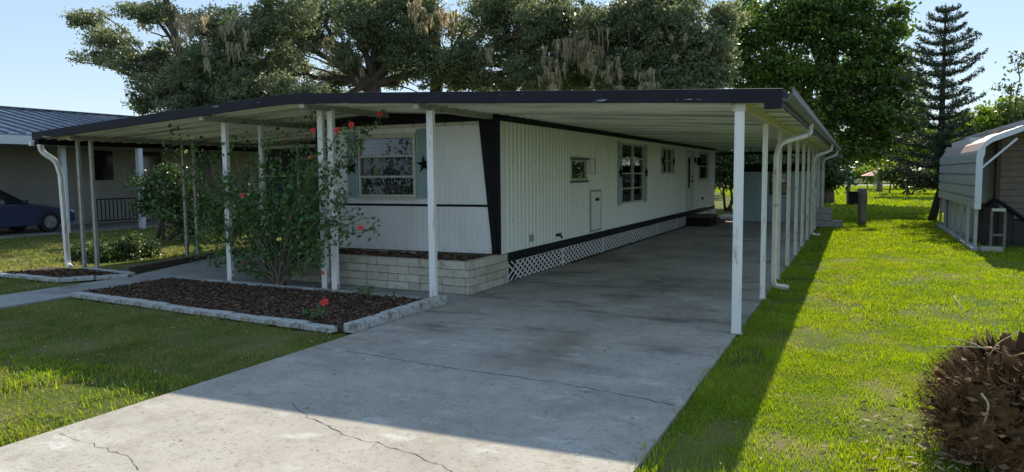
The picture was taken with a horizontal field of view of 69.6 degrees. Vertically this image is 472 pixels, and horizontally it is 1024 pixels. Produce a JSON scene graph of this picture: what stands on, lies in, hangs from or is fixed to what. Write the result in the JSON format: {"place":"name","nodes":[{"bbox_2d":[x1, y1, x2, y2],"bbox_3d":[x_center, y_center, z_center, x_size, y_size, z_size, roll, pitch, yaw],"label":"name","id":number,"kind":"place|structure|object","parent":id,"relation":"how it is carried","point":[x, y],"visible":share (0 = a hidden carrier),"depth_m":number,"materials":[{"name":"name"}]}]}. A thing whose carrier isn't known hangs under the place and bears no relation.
{"place":"outdoors","nodes":[
{"label":"outdoors","id":0,"kind":"place"},
{"bbox_2d":[0,276,159,308],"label":"path","id":1,"kind":"structure","parent":0,"point":[30,297],"depth_m":11.09,"materials":[{"name":"concrete"}]},
{"bbox_2d":[0,220,171,238],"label":"neighbour driveway","id":2,"kind":"structure","parent":0,"point":[36,231],"depth_m":25.27,"materials":[{"name":"concrete"}]},
{"bbox_2d":[0,190,74,231],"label":"parked car","id":3,"kind":"object","parent":2,"relation":"on","point":[16,214],"visible":0.96,"depth_m":22.86,"materials":[{"name":"blue paint"}]},
{"bbox_2d":[0,224,261,293],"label":"lawn grass","id":4,"kind":"structure","parent":0,"point":[17,254],"depth_m":17.63,"materials":[{"name":"green plant"}]},
{"bbox_2d":[133,251,571,302],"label":"patio","id":5,"kind":"structure","parent":0,"point":[196,269],"depth_m":12.71,"materials":[{"name":"concrete"}]},
{"bbox_2d":[264,144,318,250],"bbox_3d":[-2.994,-0.989,18.183,3.780,2.400,4.681,2,5,25],"label":"trellis","id":6,"kind":"object","parent":5,"relation":"on","point":[276,150],"visible":0.02,"depth_m":16.59,"materials":[{"name":"wood"}]},
{"bbox_2d":[291,247,507,294],"bbox_3d":[-1.910,0.510,11.716,3.492,0.465,1.276,2,5,25],"label":"block planter","id":7,"kind":"object","parent":5,"relation":"on","point":[470,277],"visible":0.71,"depth_m":11.02,"materials":[{"name":"white brick"}]},
{"label":"planter soil","id":8,"kind":"structure","parent":7,"relation":"in","visible":0},
{"bbox_2d":[329,248,485,260],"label":"planter mulch","id":9,"kind":"object","parent":8,"relation":"on","point":[440,256],"visible":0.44,"depth_m":11.71,"materials":[{"name":"wood"}]},
{"bbox_2d":[339,248,491,255],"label":"foundation wall","id":10,"kind":"structure","parent":5,"relation":"on","point":[424,252],"depth_m":12.13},
{"bbox_2d":[0,214,816,471],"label":"driveway","id":11,"kind":"structure","parent":0,"point":[390,385],"depth_m":5.89,"materials":[{"name":"concrete"}]},
{"bbox_2d":[29,86,840,334],"bbox_3d":[1.467,-1.398,20.001,13.163,2.876,21.970,2,5,25],"label":"carport canopy","id":12,"kind":"object","parent":11,"relation":"on","point":[777,122],"visible":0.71,"depth_m":11.01,"materials":[{"name":"grey metal"}]},
{"bbox_2d":[110,242,790,471],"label":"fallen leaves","id":13,"kind":"object","parent":11,"relation":"on","point":[451,326],"visible":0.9,"depth_m":7.73,"materials":[{"name":"brown plant"}]},
{"bbox_2d":[687,214,724,226],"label":"steps","id":14,"kind":"structure","parent":11,"relation":"on","point":[709,220],"depth_m":23.51,"materials":[{"name":"black paint"}]},
{"bbox_2d":[743,163,821,221],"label":"storage shed","id":15,"kind":"structure","parent":11,"relation":"on","point":[752,195],"depth_m":25.10,"materials":[{"name":"white paint"}]},
{"bbox_2d":[770,172,786,193],"bbox_3d":[9.035,-1.786,24.918,0.558,0.748,0.075,2,5,25],"label":"window","id":16,"kind":"structure","parent":15,"relation":"in","point":[784,174],"depth_m":24.85,"materials":[{"name":"black glass"}]},
{"bbox_2d":[0,179,1023,471],"bbox_3d":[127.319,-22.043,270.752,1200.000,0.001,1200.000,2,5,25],"label":"ground","id":17,"kind":"structure","parent":0,"point":[870,413],"depth_m":6.98,"materials":[{"name":"green plant"}]},
{"bbox_2d":[0,273,11,277],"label":"edging block","id":18,"kind":"structure","parent":17,"relation":"on","point":[6,275],"depth_m":12.86,"materials":[{"name":"paint"}]},
{"bbox_2d":[12,273,31,278],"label":"edging block","id":19,"kind":"structure","parent":17,"relation":"on","point":[19,275],"depth_m":12.69,"materials":[{"name":"paint"}]},
{"bbox_2d":[25,275,47,280],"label":"edging block","id":20,"kind":"structure","parent":17,"relation":"on","point":[34,277],"depth_m":12.46,"materials":[{"name":"paint"}]},
{"bbox_2d":[41,277,59,282],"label":"edging block","id":21,"kind":"structure","parent":17,"relation":"on","point":[51,279],"depth_m":12.26,"materials":[{"name":"paint"}]},
{"bbox_2d":[3,267,131,280],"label":"mulch","id":22,"kind":"object","parent":17,"relation":"on","point":[71,272],"visible":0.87,"depth_m":12.99,"materials":[{"name":"wood"}]},
{"bbox_2d":[60,275,94,282],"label":"edging block","id":23,"kind":"structure","parent":17,"relation":"on","point":[77,278],"depth_m":12.28,"materials":[{"name":"paint"}]},
{"bbox_2d":[72,291,96,299],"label":"edging block","id":24,"kind":"structure","parent":17,"relation":"on","point":[82,295],"depth_m":10.54,"materials":[{"name":"paint"}]},
{"bbox_2d":[84,267,103,269],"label":"edging block","id":25,"kind":"structure","parent":17,"relation":"on","point":[90,268],"depth_m":13.45,"materials":[{"name":"paint"}]},
{"bbox_2d":[89,294,111,301],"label":"edging block","id":26,"kind":"structure","parent":17,"relation":"on","point":[100,297],"depth_m":10.34,"materials":[{"name":"paint"}]},
{"bbox_2d":[100,269,118,271],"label":"edging block","id":27,"kind":"structure","parent":17,"relation":"on","point":[109,270],"depth_m":13.21,"materials":[{"name":"paint"}]},
{"bbox_2d":[53,230,167,262],"bbox_3d":[-8.641,0.360,15.899,1.916,0.948,1.804,2,5,25],"label":"hedge","id":28,"kind":"object","parent":17,"relation":"on","point":[134,246],"visible":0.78,"depth_m":15.63,"materials":[{"name":"green plant"}]},
{"bbox_2d":[95,273,127,279],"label":"edging block","id":29,"kind":"structure","parent":17,"relation":"on","point":[105,277],"depth_m":12.53,"materials":[{"name":"paint"}]},
{"bbox_2d":[107,296,127,304],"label":"edging block","id":30,"kind":"structure","parent":17,"relation":"on","point":[116,299],"depth_m":10.10,"materials":[{"name":"paint"}]},
{"bbox_2d":[115,270,134,275],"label":"edging block","id":31,"kind":"structure","parent":17,"relation":"on","point":[129,272],"depth_m":12.98,"materials":[{"name":"paint"}]},
{"bbox_2d":[0,106,260,232],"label":"neighbour house","id":32,"kind":"structure","parent":17,"relation":"on","point":[28,173],"depth_m":27.04,"materials":[{"name":"metal"}]},
{"bbox_2d":[88,151,115,181],"bbox_3d":[-15.719,-2.757,28.230,0.050,1.390,1.055,2,5,25],"label":"window","id":33,"kind":"structure","parent":32,"relation":"in","point":[104,161],"depth_m":28.29,"materials":[{"name":"black glass"}]},
{"bbox_2d":[96,197,137,221],"bbox_3d":[-14.432,-0.991,27.162,0.040,0.820,1.903,2,5,25],"label":"porch railing","id":34,"kind":"object","parent":32,"relation":"attached to","point":[117,219],"visible":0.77,"depth_m":26.89,"materials":[{"name":"metal"}]},
{"bbox_2d":[143,152,162,172],"bbox_3d":[-14.790,-3.210,30.188,0.050,1.272,1.042,2,5,25],"label":"window","id":35,"kind":"structure","parent":32,"relation":"in","point":[150,159],"depth_m":30.17,"materials":[{"name":"black glass"}]},
{"bbox_2d":[216,154,230,168],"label":"window","id":36,"kind":"structure","parent":32,"relation":"in","point":[218,166],"depth_m":33.35,"materials":[{"name":"black glass"}]},
{"bbox_2d":[125,298,149,306],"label":"edging block","id":37,"kind":"structure","parent":17,"relation":"on","point":[134,302],"depth_m":9.89,"materials":[{"name":"paint"}]},
{"bbox_2d":[143,301,170,309],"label":"edging block","id":38,"kind":"structure","parent":17,"relation":"on","point":[154,304],"depth_m":9.66,"materials":[{"name":"paint"}]},
{"bbox_2d":[122,253,213,272],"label":"patio curb","id":39,"kind":"structure","parent":17,"relation":"on","point":[145,267],"depth_m":14.12,"materials":[{"name":"concrete"}]},
{"bbox_2d":[0,298,341,446],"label":"lawn grass","id":40,"kind":"structure","parent":17,"relation":"on","point":[129,356],"depth_m":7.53,"materials":[{"name":"green plant"}]},
{"bbox_2d":[163,304,188,312],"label":"edging block","id":41,"kind":"structure","parent":17,"relation":"on","point":[174,308],"depth_m":9.45,"materials":[{"name":"paint"}]},
{"bbox_2d":[121,156,258,241],"bbox_3d":[-8.579,-0.929,19.946,3.806,2.491,2.145,-1,5,-5],"label":"hedge","id":42,"kind":"object","parent":17,"relation":"on","point":[174,198],"visible":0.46,"depth_m":19.64,"materials":[{"name":"green plant"}]},
{"bbox_2d":[183,307,210,315],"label":"edging block","id":43,"kind":"structure","parent":17,"relation":"on","point":[194,311],"depth_m":9.23,"materials":[{"name":"paint"}]},
{"bbox_2d":[59,0,344,214],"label":"oak tree","id":44,"kind":"object","parent":17,"relation":"on","point":[199,72],"visible":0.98,"depth_m":28.07,"materials":[{"name":"green plant"}]},
{"bbox_2d":[205,309,235,318],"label":"edging block","id":45,"kind":"structure","parent":17,"relation":"on","point":[218,313],"depth_m":9.01,"materials":[{"name":"paint"}]},
{"bbox_2d":[226,281,258,285],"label":"edging block","id":46,"kind":"structure","parent":17,"relation":"on","point":[246,283],"depth_m":11.49,"materials":[{"name":"paint"}]},
{"bbox_2d":[229,313,257,321],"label":"edging block","id":47,"kind":"structure","parent":17,"relation":"on","point":[242,317],"depth_m":8.81,"materials":[{"name":"paint"}]},
{"bbox_2d":[82,277,426,331],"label":"mulch","id":48,"kind":"object","parent":17,"relation":"on","point":[228,287],"visible":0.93,"depth_m":10.02,"materials":[{"name":"brown wood"}]},
{"bbox_2d":[174,277,197,279],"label":"edging block","id":49,"kind":"structure","parent":48,"relation":"on","point":[185,278],"depth_m":12.08,"materials":[{"name":"paint"}]},
{"bbox_2d":[197,279,227,282],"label":"edging block","id":50,"kind":"structure","parent":48,"relation":"on","point":[210,280],"depth_m":11.76,"materials":[{"name":"paint"}]},
{"bbox_2d":[122,106,386,285],"bbox_3d":[-4.315,-0.577,11.675,6.144,2.919,1.564,2,5,25],"label":"hibiscus bush","id":51,"kind":"object","parent":48,"relation":"on","point":[291,214],"visible":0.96,"depth_m":11.17,"materials":[{"name":"green plant"}]},
{"bbox_2d":[254,283,289,287],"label":"edging block","id":52,"kind":"structure","parent":48,"relation":"on","point":[262,284],"depth_m":11.16,"materials":[{"name":"paint"}]},
{"bbox_2d":[286,286,321,290],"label":"edging block","id":53,"kind":"structure","parent":48,"relation":"on","point":[308,288],"depth_m":10.92,"materials":[{"name":"paint"}]},
{"bbox_2d":[302,304,327,319],"bbox_3d":[-2.283,0.898,8.547,0.291,0.237,0.396,-2,5,-19],"label":"weed plant","id":54,"kind":"object","parent":48,"relation":"on","point":[320,313],"visible":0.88,"depth_m":8.64,"materials":[{"name":"green plant"}]},
{"bbox_2d":[319,298,328,305],"bbox_3d":[-2.407,0.847,9.441,0.118,0.092,0.111,4,6,43],"label":"flower","id":55,"kind":"object","parent":48,"relation":"on","point":[323,302],"visible":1,"depth_m":9.44,"materials":[{"name":"red plant"}]},
{"bbox_2d":[318,289,356,293],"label":"edging block","id":56,"kind":"structure","parent":48,"relation":"on","point":[341,291],"depth_m":10.63,"materials":[{"name":"paint"}]},
{"bbox_2d":[344,313,388,332],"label":"edging block","id":57,"kind":"structure","parent":48,"relation":"on","point":[364,323],"depth_m":8.23,"materials":[{"name":"paint"}]},
{"bbox_2d":[357,283,395,299],"bbox_3d":[-1.878,0.774,10.007,0.688,0.288,0.285,5,7,47],"label":"weed plant","id":58,"kind":"object","parent":48,"relation":"on","point":[369,290],"visible":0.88,"depth_m":10.05,"materials":[{"name":"green plant"}]},
{"bbox_2d":[252,315,282,325],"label":"edging block","id":59,"kind":"structure","parent":17,"relation":"on","point":[269,320],"depth_m":8.58,"materials":[{"name":"paint"}]},
{"bbox_2d":[277,318,310,328],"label":"edging block","id":60,"kind":"structure","parent":17,"relation":"on","point":[292,323],"depth_m":8.34,"materials":[{"name":"paint"}]},
{"bbox_2d":[304,323,337,333],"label":"edging block","id":61,"kind":"structure","parent":17,"relation":"on","point":[323,328],"depth_m":8.11,"materials":[{"name":"paint"}]},
{"bbox_2d":[266,0,450,92],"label":"oak tree","id":62,"kind":"object","parent":17,"relation":"on","point":[384,45],"visible":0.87,"depth_m":33.99,"materials":[{"name":"green plant"}]},
{"bbox_2d":[354,292,392,296],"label":"edging block","id":63,"kind":"structure","parent":17,"relation":"on","point":[375,293],"depth_m":10.34,"materials":[{"name":"paint"}]},
{"bbox_2d":[380,303,419,321],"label":"edging block","id":64,"kind":"structure","parent":17,"relation":"on","point":[402,311],"depth_m":8.89,"materials":[{"name":"paint"}]},
{"bbox_2d":[390,295,425,299],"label":"edging block","id":65,"kind":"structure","parent":17,"relation":"on","point":[410,297],"depth_m":10.04,"materials":[{"name":"paint"}]},
{"bbox_2d":[412,295,446,311],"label":"edging block","id":66,"kind":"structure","parent":17,"relation":"on","point":[432,302],"depth_m":9.49,"materials":[{"name":"paint"}]},
{"bbox_2d":[409,0,598,91],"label":"oak tree","id":67,"kind":"object","parent":17,"relation":"on","point":[538,26],"visible":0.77,"depth_m":33.65,"materials":[{"name":"green plant"}]},
{"bbox_2d":[5,273,1022,466],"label":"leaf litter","id":68,"kind":"object","parent":17,"relation":"on","point":[680,435],"visible":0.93,"depth_m":7.59,"materials":[{"name":"plant"}]},
{"bbox_2d":[315,113,715,281],"bbox_3d":[2.389,-1.397,20.669,3.780,2.740,19.217,2,5,25],"label":"mobile home","id":69,"kind":"object","parent":17,"relation":"on","point":[529,196],"visible":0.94,"depth_m":12.46,"materials":[{"name":"white paint"}]},
{"bbox_2d":[347,161,355,173],"bbox_3d":[-2.746,-1.168,12.453,0.283,0.280,0.040,2,5,25],"label":"wall star","id":70,"kind":"object","parent":69,"relation":"attached to","point":[352,166],"depth_m":12.44,"materials":[{"name":"black paint"}]},
{"bbox_2d":[355,132,418,198],"bbox_3d":[-2.053,-1.154,12.218,1.190,1.075,0.162,2,5,25],"label":"window","id":71,"kind":"structure","parent":69,"relation":"in","point":[394,153],"depth_m":12.26,"materials":[{"name":"grey glass"}]},
{"bbox_2d":[417,155,426,171],"bbox_3d":[-1.436,-1.162,11.837,0.283,0.280,0.040,2,5,25],"label":"wall star","id":72,"kind":"object","parent":69,"relation":"attached to","point":[423,163],"depth_m":11.84,"materials":[{"name":"black paint"}]},
{"bbox_2d":[570,160,587,180],"bbox_3d":[1.290,-1.299,14.456,0.080,0.420,0.940,2,5,25],"label":"window","id":73,"kind":"structure","parent":69,"relation":"in","point":[578,170],"depth_m":14.53,"materials":[{"name":"glass"}]},
{"bbox_2d":[622,143,644,203],"bbox_3d":[2.929,-1.525,17.944,0.080,1.420,2.000,2,5,25],"label":"window","id":74,"kind":"structure","parent":69,"relation":"in","point":[633,155],"depth_m":17.93,"materials":[{"name":"glass"}]},
{"bbox_2d":[663,148,672,173],"bbox_3d":[4.443,-2.157,21.140,0.080,0.720,1.150,2,5,25],"label":"window","id":75,"kind":"structure","parent":69,"relation":"in","point":[667,152],"depth_m":21.14,"materials":[{"name":"glass"}]},
{"bbox_2d":[686,150,693,209],"bbox_3d":[5.771,-1.822,23.953,0.120,1.900,1.040,2,5,25],"label":"door","id":76,"kind":"structure","parent":69,"relation":"in","point":[689,154],"depth_m":23.95,"materials":[{"name":"metal"}]},
{"bbox_2d":[698,151,708,180],"bbox_3d":[6.778,-2.473,26.111,0.080,1.020,1.750,2,5,25],"label":"window","id":77,"kind":"structure","parent":69,"relation":"in","point":[703,170],"depth_m":26.28,"materials":[{"name":"glass"}]},
{"bbox_2d":[538,0,751,90],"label":"oak tree","id":78,"kind":"object","parent":17,"relation":"on","point":[645,32],"visible":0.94,"depth_m":30.29,"materials":[{"name":"green plant"}]},
{"bbox_2d":[626,266,793,471],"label":"lawn grass","id":79,"kind":"structure","parent":17,"relation":"on","point":[724,362],"depth_m":5.91,"materials":[{"name":"green plant"}]},
{"bbox_2d":[715,149,817,210],"bbox_3d":[10.432,-2.772,32.512,6.292,3.501,3.470,2,5,25],"label":"shrub","id":80,"kind":"object","parent":17,"relation":"on","point":[724,169],"visible":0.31,"depth_m":32.30,"materials":[{"name":"green plant"}]},
{"bbox_2d":[725,0,938,202],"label":"broadleaf tree","id":81,"kind":"object","parent":17,"relation":"on","point":[853,99],"visible":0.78,"depth_m":38.78,"materials":[{"name":"green plant"}]},
{"bbox_2d":[799,148,872,194],"bbox_3d":[13.530,-2.800,33.335,5.015,3.360,3.628,2,5,25],"label":"shrub","id":82,"kind":"object","parent":17,"relation":"on","point":[834,176],"visible":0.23,"depth_m":32.62,"materials":[{"name":"green plant"}]},
{"bbox_2d":[846,177,850,203],"bbox_3d":[17.261,-2.333,37.774,0.225,1.508,0.208,2,5,25],"label":"wooden post","id":83,"kind":"object","parent":17,"relation":"on","point":[847,194],"visible":0.6,"depth_m":37.72,"materials":[{"name":"grey wood"}]},
{"bbox_2d":[834,127,864,182],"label":"distant tree","id":84,"kind":"object","parent":17,"relation":"on","point":[856,160],"visible":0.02,"depth_m":107.38,"materials":[{"name":"green plant"}]},
{"bbox_2d":[848,191,857,204],"bbox_3d":[17.589,-1.952,37.785,0.620,0.680,0.560,2,5,25],"label":"dark bin","id":85,"kind":"object","parent":17,"relation":"on","point":[853,198],"visible":0.64,"depth_m":37.58,"materials":[{"name":"black paint"}]},
{"bbox_2d":[858,188,866,224],"bbox_3d":[11.346,-0.954,23.861,0.320,1.207,0.278,2,5,25],"label":"wooden post","id":86,"kind":"object","parent":17,"relation":"on","point":[862,202],"visible":0.95,"depth_m":23.76,"materials":[{"name":"grey wood"}]},
{"bbox_2d":[851,165,879,189],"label":"croton shrub","id":87,"kind":"object","parent":17,"relation":"on","point":[862,171],"visible":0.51,"depth_m":67.05,"materials":[{"name":"green plant"}]},
{"bbox_2d":[861,170,876,189],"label":"garden umbrella","id":88,"kind":"object","parent":17,"relation":"on","point":[869,174],"visible":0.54,"depth_m":62.41,"materials":[{"name":"pink fabric"}]},
{"bbox_2d":[876,178,882,191],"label":"wooden post","id":89,"kind":"object","parent":17,"relation":"on","point":[879,186],"visible":0.51,"depth_m":60.53,"materials":[{"name":"grey wood"}]},
{"bbox_2d":[859,150,936,187],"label":"lime tree","id":90,"kind":"object","parent":17,"relation":"on","point":[880,164],"visible":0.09,"depth_m":70.06,"materials":[{"name":"green plant"}]},
{"bbox_2d":[872,162,937,193],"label":"shrub","id":91,"kind":"object","parent":17,"relation":"on","point":[887,175],"visible":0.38,"depth_m":54.55,"materials":[{"name":"green plant"}]},
{"bbox_2d":[800,214,1023,258],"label":"lawn grass","id":92,"kind":"structure","parent":17,"relation":"on","point":[907,230],"depth_m":18.33,"materials":[{"name":"green plant"}]},
{"bbox_2d":[816,220,829,226],"bbox_3d":[9.593,-0.376,22.726,0.400,0.188,0.200,2,5,25],"label":"concrete block","id":93,"kind":"object","parent":92,"relation":"on","point":[822,223],"depth_m":22.63,"materials":[{"name":"concrete"}]},
{"bbox_2d":[817,214,830,219],"bbox_3d":[9.673,-0.587,22.836,0.400,0.188,0.200,2,5,25],"label":"concrete block","id":94,"kind":"object","parent":93,"relation":"on","point":[823,216],"depth_m":22.74,"materials":[{"name":"concrete"}]},
{"bbox_2d":[818,207,831,213],"bbox_3d":[9.762,-0.797,22.942,0.400,0.188,0.200,2,5,25],"label":"concrete block","id":95,"kind":"object","parent":94,"relation":"on","point":[824,210],"depth_m":22.87,"materials":[{"name":"concrete"}]},
{"bbox_2d":[828,220,841,226],"bbox_3d":[9.935,-0.375,22.676,0.400,0.188,0.200,2,5,25],"label":"concrete block","id":96,"kind":"object","parent":92,"relation":"on","point":[835,223],"depth_m":22.57,"materials":[{"name":"concrete"}]},
{"bbox_2d":[821,395,1023,471],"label":"bark debris","id":97,"kind":"object","parent":17,"relation":"on","point":[944,456],"visible":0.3,"depth_m":4.41,"materials":[{"name":"brown plant"}]},
{"bbox_2d":[868,98,977,194],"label":"lime tree","id":98,"kind":"object","parent":17,"relation":"on","point":[917,149],"visible":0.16,"depth_m":50.20,"materials":[{"name":"green plant"}]},
{"bbox_2d":[887,3,987,220],"bbox_3d":[14.574,-4.070,24.774,3.447,7.376,3.847,2,5,25],"label":"conifer tree","id":99,"kind":"object","parent":17,"relation":"on","point":[942,72],"visible":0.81,"depth_m":24.44,"materials":[{"name":"green plant"}]},
{"bbox_2d":[903,295,1023,471],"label":"bush","id":100,"kind":"object","parent":17,"relation":"on","point":[976,412],"visible":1,"depth_m":4.22,"materials":[{"name":"brown plant"}]},
{"bbox_2d":[951,137,995,238],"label":"siding shed","id":101,"kind":"structure","parent":17,"relation":"on","point":[988,175],"depth_m":17.98,"materials":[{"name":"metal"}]},
{"bbox_2d":[931,94,1023,138],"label":"lime tree","id":102,"kind":"object","parent":17,"relation":"on","point":[985,119],"visible":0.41,"depth_m":49.22,"materials":[{"name":"green plant"}]},
{"bbox_2d":[937,125,1023,250],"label":"metal carport","id":103,"kind":"object","parent":17,"relation":"on","point":[960,172],"visible":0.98,"depth_m":17.28,"materials":[{"name":"grey metal"}]},
{"bbox_2d":[942,120,1023,218],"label":"tan house","id":104,"kind":"structure","parent":17,"relation":"on","point":[1009,180],"depth_m":17.23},
{"bbox_2d":[979,246,1002,251],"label":"paving slab","id":105,"kind":"structure","parent":17,"relation":"on","point":[989,248],"depth_m":15.36,"materials":[{"name":"concrete"}]},
{"bbox_2d":[989,208,1006,247],"bbox_3d":[10.690,-0.176,16.197,0.300,0.860,0.120,2,5,25],"label":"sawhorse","id":106,"kind":"object","parent":17,"relation":"on","point":[1003,235],"visible":0.88,"depth_m":16.16,"materials":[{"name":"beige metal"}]},
{"bbox_2d":[978,203,1023,246],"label":"workbench","id":107,"kind":"object","parent":17,"relation":"on","point":[1014,232],"visible":0.69,"depth_m":16.53,"materials":[{"name":"wood"}]},
{"bbox_2d":[984,198,1023,220],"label":"drain hose","id":108,"kind":"object","parent":107,"relation":"on","point":[1008,208],"visible":1,"depth_m":16.36,"materials":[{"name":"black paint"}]},
{"bbox_2d":[984,50,1023,125],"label":"young tree","id":109,"kind":"object","parent":17,"relation":"on","point":[1008,109],"visible":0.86,"depth_m":33.01,"materials":[{"name":"green plant"}]},
{"bbox_2d":[0,0,1023,169],"label":"sky","id":110,"kind":"structure","parent":0,"point":[35,72],"materials":[{"name":"blue"}]},
{"bbox_2d":[724,184,898,185],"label":"street","id":111,"kind":"structure","parent":0,"point":[868,185],"depth_m":88.96,"materials":[{"name":"asphalt"}]},
{"bbox_2d":[635,316,1017,471],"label":"lawn grass","id":112,"kind":"structure","parent":0,"point":[780,355],"depth_m":5.78,"materials":[{"name":"green plant"}]},
{"bbox_2d":[715,185,943,215],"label":"lawn grass","id":113,"kind":"structure","parent":0,"point":[895,197],"depth_m":40.07,"materials":[{"name":"green plant"}]},
{"bbox_2d":[752,251,1023,336],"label":"lawn grass","id":114,"kind":"structure","parent":0,"point":[895,272],"depth_m":10.57,"materials":[{"name":"green plant"}]}
]}

